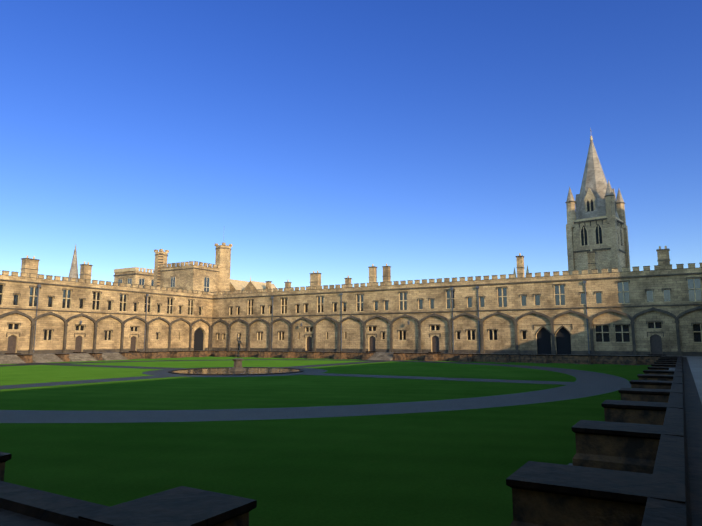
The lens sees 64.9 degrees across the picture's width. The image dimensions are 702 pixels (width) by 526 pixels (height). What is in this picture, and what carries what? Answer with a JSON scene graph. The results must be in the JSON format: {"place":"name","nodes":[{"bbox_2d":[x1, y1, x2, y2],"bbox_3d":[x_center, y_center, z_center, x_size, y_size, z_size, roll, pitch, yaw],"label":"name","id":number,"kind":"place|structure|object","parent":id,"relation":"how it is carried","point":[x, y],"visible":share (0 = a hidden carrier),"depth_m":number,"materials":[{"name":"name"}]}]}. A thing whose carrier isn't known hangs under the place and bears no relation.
{"place":"outdoors","nodes":[
{"label":"outdoors","id":0,"kind":"place"},
{"bbox_2d":[0,356,651,525],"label":"lawn","id":1,"kind":"structure","parent":0,"point":[450,468],"depth_m":15.14,"materials":[{"name":"green plant"}]},
{"bbox_2d":[0,359,630,422],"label":"footpath","id":2,"kind":"structure","parent":1,"relation":"on","point":[587,383],"depth_m":25.17,"materials":[{"name":"grey asphalt"}]},
{"bbox_2d":[230,358,245,370],"bbox_3d":[-10.121,9.136,49.376,1.478,1.200,1.478,-5,-9,30],"label":"statue pedestal","id":3,"kind":"object","parent":2,"relation":"in","point":[237,364],"visible":0.94,"depth_m":49.04,"materials":[{"name":"grey stone"}]},
{"bbox_2d":[237,334,242,356],"bbox_3d":[-10.073,7.393,49.471,0.590,2.127,0.808,-1,-8,11],"label":"mercury statue","id":4,"kind":"object","parent":3,"relation":"on","point":[239,347],"visible":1,"depth_m":49.52,"materials":[{"name":"grey metal"}]},
{"bbox_2d":[0,350,701,525],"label":"terrace","id":5,"kind":"structure","parent":0,"point":[637,459],"depth_m":7.13,"materials":[{"name":"stone"}]},
{"bbox_2d":[0,0,701,290],"label":"sky","id":6,"kind":"structure","parent":0,"point":[336,139],"materials":[{"name":"blue"}]},
{"label":"ground surface","id":7,"kind":"structure","parent":0,"visible":0},
{"bbox_2d":[68,245,77,281],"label":"spire","id":8,"kind":"structure","parent":7,"relation":"on","point":[73,272],"depth_m":179.62,"materials":[{"name":"stone"}]},
{"bbox_2d":[0,255,212,354],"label":"building wing","id":9,"kind":"structure","parent":7,"relation":"on","point":[39,314],"depth_m":84.65,"materials":[{"name":"stone"}]},
{"bbox_2d":[114,242,270,294],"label":"building","id":10,"kind":"structure","parent":7,"relation":"on","point":[190,279],"depth_m":114.12,"materials":[{"name":"beige stone"}]},
{"bbox_2d":[114,248,271,292],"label":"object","id":11,"kind":"structure","parent":10,"relation":"attached to","point":[174,269],"depth_m":114.50,"materials":[{"name":"beige stone"}]},
{"bbox_2d":[114,267,277,291],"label":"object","id":12,"kind":"object","parent":10,"relation":"attached to","point":[239,285],"visible":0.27,"depth_m":122.92,"materials":[{"name":"beige stone"}]},
{"bbox_2d":[211,246,701,355],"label":"building wing","id":13,"kind":"structure","parent":7,"relation":"on","point":[657,311],"depth_m":78.84,"materials":[{"name":"stone"}]},
{"bbox_2d":[268,265,528,288],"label":"roof pinnacles","id":14,"kind":"object","parent":13,"relation":"attached to","point":[527,270],"visible":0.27,"depth_m":94.32,"materials":[{"name":"stone"}]},
{"bbox_2d":[565,128,630,274],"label":"cathedral tower","id":15,"kind":"structure","parent":7,"relation":"on","point":[596,221],"depth_m":91.21,"materials":[{"name":"stone"}]}
]}

